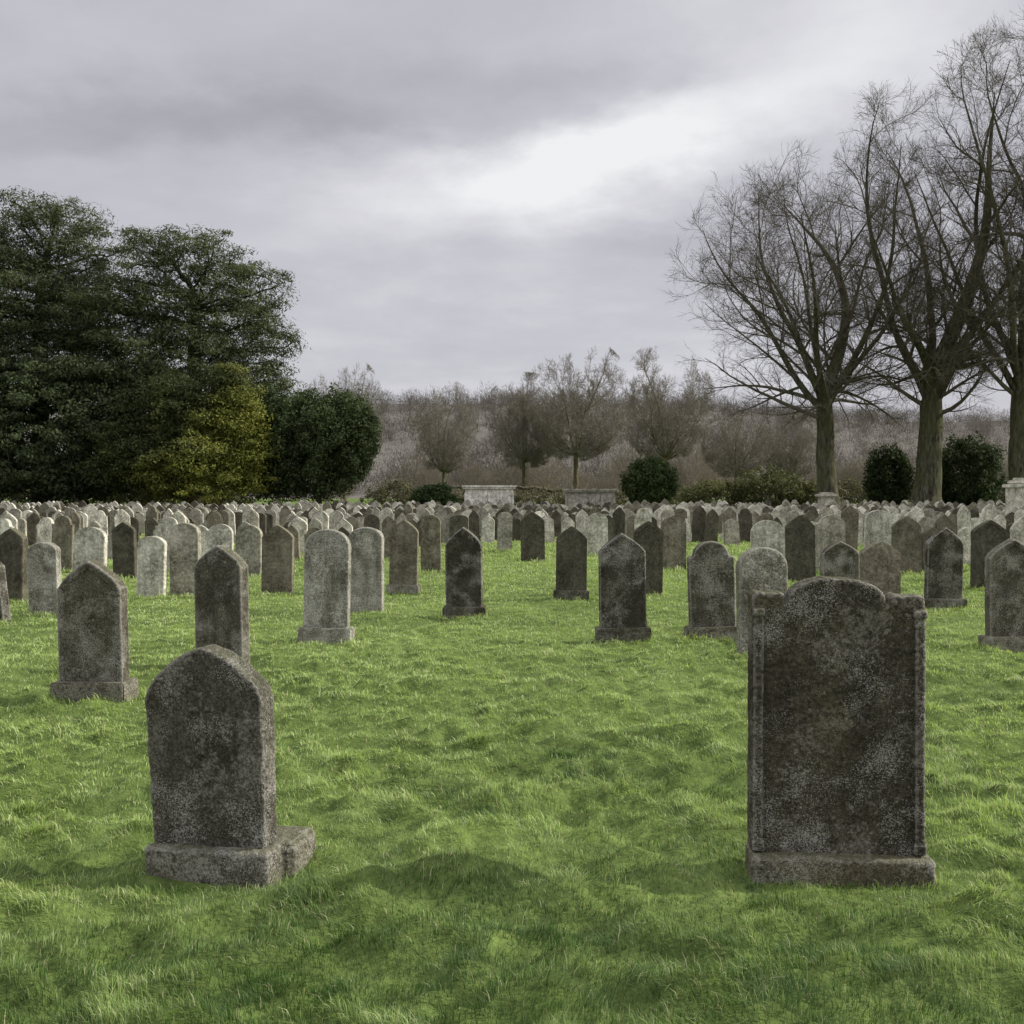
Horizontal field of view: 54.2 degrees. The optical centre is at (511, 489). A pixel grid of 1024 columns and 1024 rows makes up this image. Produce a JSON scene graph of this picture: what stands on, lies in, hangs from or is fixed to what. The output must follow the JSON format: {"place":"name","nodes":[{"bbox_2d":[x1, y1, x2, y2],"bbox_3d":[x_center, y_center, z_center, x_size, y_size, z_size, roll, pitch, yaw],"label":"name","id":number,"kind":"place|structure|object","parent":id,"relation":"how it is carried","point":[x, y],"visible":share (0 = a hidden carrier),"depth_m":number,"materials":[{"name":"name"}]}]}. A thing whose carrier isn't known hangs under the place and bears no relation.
{"place":"outdoors","nodes":[
{"label":"outdoors","id":0,"kind":"place"},
{"bbox_2d":[4,404,1009,498],"bbox_3d":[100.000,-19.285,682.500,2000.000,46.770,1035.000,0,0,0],"label":"hill","id":1,"kind":"structure","parent":0,"point":[485,432],"depth_m":310.20,"materials":[{"name":"plant"}]},
{"bbox_2d":[284,381,1009,498],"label":"woodland","id":2,"kind":"object","parent":1,"relation":"on","point":[493,401],"visible":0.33,"depth_m":325.50,"materials":[{"name":"plant"}]},
{"bbox_2d":[0,498,1023,1023],"bbox_3d":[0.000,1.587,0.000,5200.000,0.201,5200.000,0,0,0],"label":"ground","id":3,"kind":"structure","parent":0,"point":[704,776],"depth_m":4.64,"materials":[{"name":"green plant"}]},
{"bbox_2d":[0,562,10,621],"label":"gravestone","id":4,"kind":"object","parent":3,"relation":"on","point":[5,613],"visible":0.77,"depth_m":12.12,"materials":[{"name":"stone"}]},
{"bbox_2d":[0,528,27,601],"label":"gravestone","id":5,"kind":"object","parent":3,"relation":"on","point":[13,549],"visible":0.91,"depth_m":14.28,"materials":[{"name":"stone"}]},
{"bbox_2d":[27,512,40,545],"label":"gravestone","id":6,"kind":"object","parent":3,"relation":"on","point":[33,519],"visible":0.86,"depth_m":28.33,"materials":[{"name":"stone"}]},
{"bbox_2d":[27,542,61,614],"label":"gravestone","id":7,"kind":"object","parent":3,"relation":"on","point":[44,571],"visible":0.81,"depth_m":12.79,"materials":[{"name":"stone"}]},
{"bbox_2d":[37,517,53,542],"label":"gravestone","id":8,"kind":"object","parent":3,"relation":"on","point":[44,529],"visible":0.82,"depth_m":23.12,"materials":[{"name":"stone"}]},
{"bbox_2d":[52,516,74,572],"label":"gravestone","id":9,"kind":"object","parent":3,"relation":"on","point":[63,533],"visible":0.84,"depth_m":19.35,"materials":[{"name":"stone"}]},
{"bbox_2d":[0,185,134,503],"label":"pine tree","id":10,"kind":"object","parent":3,"relation":"on","point":[24,263],"visible":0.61,"depth_m":61.34,"materials":[{"name":"green plant"}]},
{"bbox_2d":[73,527,107,569],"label":"gravestone","id":11,"kind":"object","parent":3,"relation":"on","point":[90,543],"visible":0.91,"depth_m":15.71,"materials":[{"name":"stone"}]},
{"bbox_2d":[0,345,187,504],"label":"yew tree","id":12,"kind":"object","parent":3,"relation":"on","point":[55,384],"visible":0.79,"depth_m":56.25,"materials":[{"name":"green plant"}]},
{"bbox_2d":[50,560,138,702],"bbox_3d":[-3.213,1.119,7.675,0.602,1.162,0.236,-1,0,8],"label":"gravestone","id":13,"kind":"object","parent":3,"relation":"on","point":[92,622],"visible":1,"depth_m":7.62,"materials":[{"name":"stone"}]},
{"bbox_2d":[91,510,107,535],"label":"gravestone","id":14,"kind":"object","parent":3,"relation":"on","point":[100,517],"visible":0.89,"depth_m":26.67,"materials":[{"name":"stone"}]},
{"bbox_2d":[112,522,136,578],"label":"gravestone","id":15,"kind":"object","parent":3,"relation":"on","point":[124,546],"visible":0.92,"depth_m":17.78,"materials":[{"name":"stone"}]},
{"bbox_2d":[0,474,267,505],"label":"hedge","id":16,"kind":"object","parent":3,"relation":"on","point":[238,496],"visible":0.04,"depth_m":70.45,"materials":[{"name":"green plant"}]},
{"bbox_2d":[136,536,166,597],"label":"gravestone","id":17,"kind":"object","parent":3,"relation":"on","point":[151,566],"visible":0.91,"depth_m":14.81,"materials":[{"name":"stone"}]},
{"bbox_2d":[155,517,177,570],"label":"gravestone","id":18,"kind":"object","parent":3,"relation":"on","point":[163,528],"visible":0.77,"depth_m":19.73,"materials":[{"name":"stone"}]},
{"bbox_2d":[58,361,281,504],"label":"golden conifer","id":19,"kind":"object","parent":3,"relation":"on","point":[194,452],"visible":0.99,"depth_m":55.09,"materials":[{"name":"green plant"}]},
{"bbox_2d":[33,223,311,503],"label":"pine tree","id":20,"kind":"object","parent":3,"relation":"on","point":[172,340],"visible":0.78,"depth_m":59.54,"materials":[{"name":"green plant"}]},
{"bbox_2d":[169,523,200,595],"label":"gravestone","id":21,"kind":"object","parent":3,"relation":"on","point":[185,546],"visible":0.91,"depth_m":14.94,"materials":[{"name":"stone"}]},
{"bbox_2d":[188,509,203,525],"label":"gravestone","id":22,"kind":"object","parent":3,"relation":"on","point":[196,516],"visible":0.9,"depth_m":31.27,"materials":[{"name":"stone"}]},
{"bbox_2d":[197,525,208,556],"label":"gravestone","id":23,"kind":"object","parent":3,"relation":"on","point":[203,530],"visible":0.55,"depth_m":22.84,"materials":[{"name":"stone"}]},
{"bbox_2d":[207,524,233,550],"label":"gravestone","id":24,"kind":"object","parent":3,"relation":"on","point":[220,534],"visible":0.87,"depth_m":19.52,"materials":[{"name":"stone"}]},
{"bbox_2d":[194,545,249,663],"bbox_3d":[-2.598,1.098,8.953,0.522,1.210,0.126,-2,-1,22],"label":"gravestone","id":25,"kind":"object","parent":3,"relation":"on","point":[221,596],"visible":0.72,"depth_m":8.88,"materials":[{"name":"stone"}]},
{"bbox_2d":[144,644,315,888],"bbox_3d":[-1.212,1.182,4.287,0.625,1.057,0.388,-2,0,15],"label":"gravestone","id":26,"kind":"object","parent":3,"relation":"on","point":[211,730],"visible":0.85,"depth_m":4.15,"materials":[{"name":"stone"}]},
{"bbox_2d":[235,525,262,575],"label":"gravestone","id":27,"kind":"object","parent":3,"relation":"on","point":[248,544],"visible":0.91,"depth_m":18.61,"materials":[{"name":"stone"}]},
{"bbox_2d":[261,525,293,593],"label":"gravestone","id":28,"kind":"object","parent":3,"relation":"on","point":[277,573],"visible":0.92,"depth_m":15.38,"materials":[{"name":"stone"}]},
{"bbox_2d":[287,525,300,558],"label":"gravestone","id":29,"kind":"object","parent":3,"relation":"on","point":[293,530],"visible":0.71,"depth_m":22.83,"materials":[{"name":"stone"}]},
{"bbox_2d":[288,517,307,553],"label":"gravestone","id":30,"kind":"object","parent":3,"relation":"on","point":[300,524],"visible":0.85,"depth_m":24.51,"materials":[{"name":"stone"}]},
{"bbox_2d":[245,380,383,504],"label":"yew tree","id":31,"kind":"object","parent":3,"relation":"on","point":[334,449],"visible":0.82,"depth_m":56.80,"materials":[{"name":"green plant"}]},
{"bbox_2d":[298,529,354,644],"bbox_3d":[-1.967,1.057,10.649,0.562,1.287,0.224,1,0,5],"label":"gravestone","id":32,"kind":"object","parent":3,"relation":"on","point":[327,579],"visible":1,"depth_m":10.60,"materials":[{"name":"stone"}]},
{"bbox_2d":[307,362,385,501],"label":"bare tree","id":33,"kind":"object","parent":3,"relation":"on","point":[361,393],"visible":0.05,"depth_m":89.83,"materials":[{"name":"brown plant"}]},
{"bbox_2d":[349,527,383,612],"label":"gravestone","id":34,"kind":"object","parent":3,"relation":"on","point":[367,569],"visible":0.77,"depth_m":13.11,"materials":[{"name":"stone"}]},
{"bbox_2d":[364,514,380,530],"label":"gravestone","id":35,"kind":"object","parent":3,"relation":"on","point":[372,521],"visible":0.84,"depth_m":25.23,"materials":[{"name":"stone"}]},
{"bbox_2d":[382,516,395,557],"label":"gravestone","id":36,"kind":"object","parent":3,"relation":"on","point":[388,523],"visible":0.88,"depth_m":23.40,"materials":[{"name":"stone"}]},
{"bbox_2d":[386,520,420,594],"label":"gravestone","id":37,"kind":"object","parent":3,"relation":"on","point":[404,555],"visible":0.91,"depth_m":15.38,"materials":[{"name":"stone"}]},
{"bbox_2d":[420,515,440,572],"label":"gravestone","id":38,"kind":"object","parent":3,"relation":"on","point":[430,536],"visible":0.91,"depth_m":19.51,"materials":[{"name":"stone"}]},
{"bbox_2d":[409,480,460,505],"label":"shrub","id":39,"kind":"object","parent":3,"relation":"on","point":[442,495],"visible":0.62,"depth_m":62.40,"materials":[{"name":"green plant"}]},
{"bbox_2d":[436,505,447,543],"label":"gravestone","id":40,"kind":"object","parent":3,"relation":"on","point":[441,512],"visible":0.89,"depth_m":30.09,"materials":[{"name":"stone"}]},
{"bbox_2d":[408,382,478,481],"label":"bare tree","id":41,"kind":"object","parent":3,"relation":"on","point":[444,463],"visible":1,"depth_m":95.04,"materials":[{"name":"brown plant"}]},
{"bbox_2d":[450,515,467,536],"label":"gravestone","id":42,"kind":"object","parent":3,"relation":"on","point":[457,522],"visible":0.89,"depth_m":28.80,"materials":[{"name":"stone"}]},
{"bbox_2d":[442,527,485,618],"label":"gravestone","id":43,"kind":"object","parent":3,"relation":"on","point":[463,573],"visible":1,"depth_m":12.49,"materials":[{"name":"stone"}]},
{"bbox_2d":[469,510,480,540],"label":"gravestone","id":44,"kind":"object","parent":3,"relation":"on","point":[473,522],"visible":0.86,"depth_m":31.39,"materials":[{"name":"stone"}]},
{"bbox_2d":[481,515,494,542],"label":"gravestone","id":45,"kind":"object","parent":3,"relation":"on","point":[488,528],"visible":0.91,"depth_m":30.14,"materials":[{"name":"stone"}]},
{"bbox_2d":[462,485,516,506],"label":"chest tomb","id":46,"kind":"object","parent":3,"relation":"on","point":[474,495],"visible":0.48,"depth_m":56.44,"materials":[{"name":"stone"}]},
{"bbox_2d":[497,512,512,550],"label":"gravestone","id":47,"kind":"object","parent":3,"relation":"on","point":[504,529],"visible":0.91,"depth_m":25.80,"materials":[{"name":"stone"}]},
{"bbox_2d":[0,498,1017,533],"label":"gravestones","id":48,"kind":"object","parent":3,"relation":"on","point":[53,509],"visible":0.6,"depth_m":43.18,"materials":[{"name":"stone"}]},
{"bbox_2d":[358,475,683,505],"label":"hedge","id":49,"kind":"object","parent":3,"relation":"on","point":[383,492],"visible":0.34,"depth_m":82.98,"materials":[{"name":"green plant"}]},
{"bbox_2d":[484,371,565,503],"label":"bare tree","id":50,"kind":"object","parent":3,"relation":"on","point":[521,454],"visible":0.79,"depth_m":110.35,"materials":[{"name":"brown plant"}]},
{"bbox_2d":[521,512,544,561],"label":"gravestone","id":51,"kind":"object","parent":3,"relation":"on","point":[532,535],"visible":0.95,"depth_m":22.24,"materials":[{"name":"stone"}]},
{"bbox_2d":[542,515,554,542],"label":"gravestone","id":52,"kind":"object","parent":3,"relation":"on","point":[549,528],"visible":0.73,"depth_m":30.61,"materials":[{"name":"stone"}]},
{"bbox_2d":[550,510,560,537],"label":"gravestone","id":53,"kind":"object","parent":3,"relation":"on","point":[555,515],"visible":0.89,"depth_m":33.34,"materials":[{"name":"stone"}]},
{"bbox_2d":[126,443,1008,500],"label":"thicket","id":54,"kind":"object","parent":3,"relation":"on","point":[612,479],"visible":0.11,"depth_m":135.76,"materials":[{"name":"plant"}]},
{"bbox_2d":[553,526,588,600],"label":"gravestone","id":55,"kind":"object","parent":3,"relation":"on","point":[571,562],"visible":0.9,"depth_m":14.54,"materials":[{"name":"stone"}]},
{"bbox_2d":[518,345,631,488],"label":"bare tree","id":56,"kind":"object","parent":3,"relation":"on","point":[561,444],"visible":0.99,"depth_m":106.44,"materials":[{"name":"brown plant"}]},
{"bbox_2d":[576,509,588,538],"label":"gravestone","id":57,"kind":"object","parent":3,"relation":"on","point":[582,516],"visible":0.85,"depth_m":31.72,"materials":[{"name":"stone"}]},
{"bbox_2d":[562,489,617,506],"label":"chest tomb","id":58,"kind":"object","parent":3,"relation":"on","point":[593,496],"visible":0.53,"depth_m":59.45,"materials":[{"name":"stone"}]},
{"bbox_2d":[588,513,607,555],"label":"gravestone","id":59,"kind":"object","parent":3,"relation":"on","point":[597,532],"visible":0.92,"depth_m":24.24,"materials":[{"name":"stone"}]},
{"bbox_2d":[613,507,624,535],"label":"gravestone","id":60,"kind":"object","parent":3,"relation":"on","point":[618,515],"visible":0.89,"depth_m":30.11,"materials":[{"name":"stone"}]},
{"bbox_2d":[595,533,650,642],"bbox_3d":[1.175,1.079,10.640,0.573,1.243,0.226,-1,1,-2],"label":"gravestone","id":61,"kind":"object","parent":3,"relation":"on","point":[622,584],"visible":1,"depth_m":10.59,"materials":[{"name":"stone"}]},
{"bbox_2d":[634,508,651,530],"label":"gravestone","id":62,"kind":"object","parent":3,"relation":"on","point":[643,515],"visible":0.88,"depth_m":28.26,"materials":[{"name":"stone"}]},
{"bbox_2d":[633,521,662,594],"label":"gravestone","id":63,"kind":"object","parent":3,"relation":"on","point":[648,537],"visible":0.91,"depth_m":15.23,"materials":[{"name":"stone"}]},
{"bbox_2d":[618,455,682,503],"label":"shrub","id":64,"kind":"object","parent":3,"relation":"on","point":[660,479],"visible":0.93,"depth_m":63.19,"materials":[{"name":"green plant"}]},
{"bbox_2d":[623,346,715,461],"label":"bare tree","id":65,"kind":"object","parent":3,"relation":"on","point":[668,448],"visible":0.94,"depth_m":115.50,"materials":[{"name":"brown plant"}]},
{"bbox_2d":[661,517,685,569],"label":"gravestone","id":66,"kind":"object","parent":3,"relation":"on","point":[673,529],"visible":0.9,"depth_m":20.01,"materials":[{"name":"stone"}]},
{"bbox_2d":[692,505,705,541],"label":"gravestone","id":67,"kind":"object","parent":3,"relation":"on","point":[698,523],"visible":0.91,"depth_m":30.66,"materials":[{"name":"stone"}]},
{"bbox_2d":[684,541,736,641],"bbox_3d":[2.140,1.123,10.731,0.566,1.155,0.252,-1,0,-1],"label":"gravestone","id":68,"kind":"object","parent":3,"relation":"on","point":[711,587],"visible":0.99,"depth_m":10.66,"materials":[{"name":"stone"}]},
{"bbox_2d":[704,509,718,541],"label":"gravestone","id":69,"kind":"object","parent":3,"relation":"on","point":[711,524],"visible":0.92,"depth_m":28.27,"materials":[{"name":"stone"}]},
{"bbox_2d":[724,518,739,545],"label":"gravestone","id":70,"kind":"object","parent":3,"relation":"on","point":[731,532],"visible":0.91,"depth_m":28.70,"materials":[{"name":"stone"}]},
{"bbox_2d":[700,409,769,490],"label":"bare tree","id":71,"kind":"object","parent":3,"relation":"on","point":[737,455],"visible":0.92,"depth_m":117.22,"materials":[{"name":"brown plant"}]},
{"bbox_2d":[738,508,752,542],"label":"gravestone","id":72,"kind":"object","parent":3,"relation":"on","point":[745,520],"visible":0.88,"depth_m":30.63,"materials":[{"name":"stone"}]},
{"bbox_2d":[676,463,816,507],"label":"hedge","id":73,"kind":"object","parent":3,"relation":"on","point":[768,484],"visible":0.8,"depth_m":67.15,"materials":[{"name":"green plant"}]},
{"bbox_2d":[736,547,787,654],"bbox_3d":[2.396,1.124,9.580,0.493,1.159,0.118,-1,0,-8],"label":"gravestone","id":74,"kind":"object","parent":3,"relation":"on","point":[762,568],"visible":0.57,"depth_m":9.52,"materials":[{"name":"stone"}]},
{"bbox_2d":[750,520,784,556],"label":"gravestone","id":75,"kind":"object","parent":3,"relation":"on","point":[768,533],"visible":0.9,"depth_m":20.02,"materials":[{"name":"stone"}]},
{"bbox_2d":[757,410,816,477],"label":"bare tree","id":76,"kind":"object","parent":3,"relation":"on","point":[792,462],"visible":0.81,"depth_m":120.53,"materials":[{"name":"brown plant"}]},
{"bbox_2d":[785,515,815,581],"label":"gravestone","id":77,"kind":"object","parent":3,"relation":"on","point":[800,558],"visible":0.94,"depth_m":17.40,"materials":[{"name":"stone"}]},
{"bbox_2d":[661,91,951,504],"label":"bare tree","id":78,"kind":"object","parent":3,"relation":"on","point":[828,387],"visible":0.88,"depth_m":61.79,"materials":[{"name":"brown plant"}]},
{"bbox_2d":[814,523,828,571],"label":"gravestone","id":79,"kind":"object","parent":3,"relation":"on","point":[821,537],"visible":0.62,"depth_m":19.44,"materials":[{"name":"stone"}]},
{"bbox_2d":[815,492,837,505],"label":"pedestal monument","id":80,"kind":"object","parent":3,"relation":"on","point":[826,498],"visible":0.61,"depth_m":55.65,"materials":[{"name":"stone"}]},
{"bbox_2d":[818,515,845,544],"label":"gravestone","id":81,"kind":"object","parent":3,"relation":"on","point":[834,525],"visible":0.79,"depth_m":21.06,"materials":[{"name":"stone"}]},
{"bbox_2d":[820,541,859,579],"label":"gravestone","id":82,"kind":"object","parent":3,"relation":"on","point":[839,559],"visible":0.45,"depth_m":12.51,"materials":[{"name":"stone"}]},
{"bbox_2d":[745,576,935,887],"bbox_3d":[1.364,1.037,4.184,0.745,1.346,0.210,0,0,4],"label":"gravestone","id":83,"kind":"object","parent":3,"relation":"on","point":[836,711],"visible":0.92,"depth_m":4.14,"materials":[{"name":"stone"}]},
{"bbox_2d":[841,505,858,549],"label":"gravestone","id":84,"kind":"object","parent":3,"relation":"on","point":[850,515],"visible":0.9,"depth_m":25.23,"materials":[{"name":"stone"}]},
{"bbox_2d":[864,510,893,547],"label":"gravestone","id":85,"kind":"object","parent":3,"relation":"on","point":[878,524],"visible":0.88,"depth_m":24.23,"materials":[{"name":"stone"}]},
{"bbox_2d":[859,541,900,594],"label":"gravestone","id":86,"kind":"object","parent":3,"relation":"on","point":[880,565],"visible":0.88,"depth_m":14.04,"materials":[{"name":"stone"}]},
{"bbox_2d":[861,441,914,505],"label":"shrub","id":87,"kind":"object","parent":3,"relation":"on","point":[896,486],"visible":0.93,"depth_m":65.37,"materials":[{"name":"green plant"}]},
{"bbox_2d":[891,516,921,573],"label":"gravestone","id":88,"kind":"object","parent":3,"relation":"on","point":[906,537],"visible":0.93,"depth_m":19.06,"materials":[{"name":"stone"}]},
{"bbox_2d":[809,476,1008,503],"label":"hedge","id":89,"kind":"object","parent":3,"relation":"on","point":[845,486],"visible":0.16,"depth_m":78.88,"materials":[{"name":"green plant"}]},
{"bbox_2d":[813,55,1023,502],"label":"bare tree","id":90,"kind":"object","parent":3,"relation":"on","point":[927,485],"visible":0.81,"depth_m":58.27,"materials":[{"name":"brown plant"}]},
{"bbox_2d":[921,527,937,571],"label":"gravestone","id":91,"kind":"object","parent":3,"relation":"on","point":[927,534],"visible":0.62,"depth_m":19.42,"materials":[{"name":"stone"}]},
{"bbox_2d":[934,514,952,531],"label":"gravestone","id":92,"kind":"object","parent":3,"relation":"on","point":[943,520],"visible":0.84,"depth_m":24.89,"materials":[{"name":"stone"}]},
{"bbox_2d":[924,527,966,610],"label":"gravestone","id":93,"kind":"object","parent":3,"relation":"on","point":[943,569],"visible":0.99,"depth_m":13.44,"materials":[{"name":"stone"}]},
{"bbox_2d":[890,5,1023,479],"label":"bare tree","id":94,"kind":"object","parent":3,"relation":"on","point":[1015,388],"visible":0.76,"depth_m":57.44,"materials":[{"name":"brown plant"}]},
{"bbox_2d":[911,430,1008,505],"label":"shrub","id":95,"kind":"object","parent":3,"relation":"on","point":[976,463],"visible":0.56,"depth_m":64.83,"materials":[{"name":"green plant"}]},
{"bbox_2d":[957,505,970,531],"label":"gravestone","id":96,"kind":"object","parent":3,"relation":"on","point":[963,517],"visible":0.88,"depth_m":25.04,"materials":[{"name":"stone"}]},
{"bbox_2d":[957,528,972,564],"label":"gravestone","id":97,"kind":"object","parent":3,"relation":"on","point":[964,535],"visible":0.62,"depth_m":21.28,"materials":[{"name":"stone"}]},
{"bbox_2d":[970,520,1007,588],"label":"gravestone","id":98,"kind":"object","parent":3,"relation":"on","point":[987,536],"visible":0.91,"depth_m":16.02,"materials":[{"name":"stone"}]},
{"bbox_2d":[981,504,996,522],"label":"gravestone","id":99,"kind":"object","parent":3,"relation":"on","point":[989,512],"visible":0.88,"depth_m":28.24,"materials":[{"name":"stone"}]},
{"bbox_2d":[978,539,1023,653],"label":"gravestone","id":100,"kind":"object","parent":3,"relation":"on","point":[1004,595],"visible":1,"depth_m":9.96,"materials":[{"name":"stone"}]},
{"bbox_2d":[1002,478,1023,515],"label":"pedestal monument","id":101,"kind":"object","parent":3,"relation":"on","point":[1014,492],"visible":0.66,"depth_m":39.25,"materials":[{"name":"stone"}]},
{"bbox_2d":[1010,517,1023,543],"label":"gravestone","id":102,"kind":"object","parent":3,"relation":"on","point":[1017,530],"visible":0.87,"depth_m":19.66,"materials":[{"name":"stone"}]},
{"bbox_2d":[0,0,1023,421],"label":"sky","id":103,"kind":"structure","parent":0,"point":[468,193],"materials":[{"name":"grey"}]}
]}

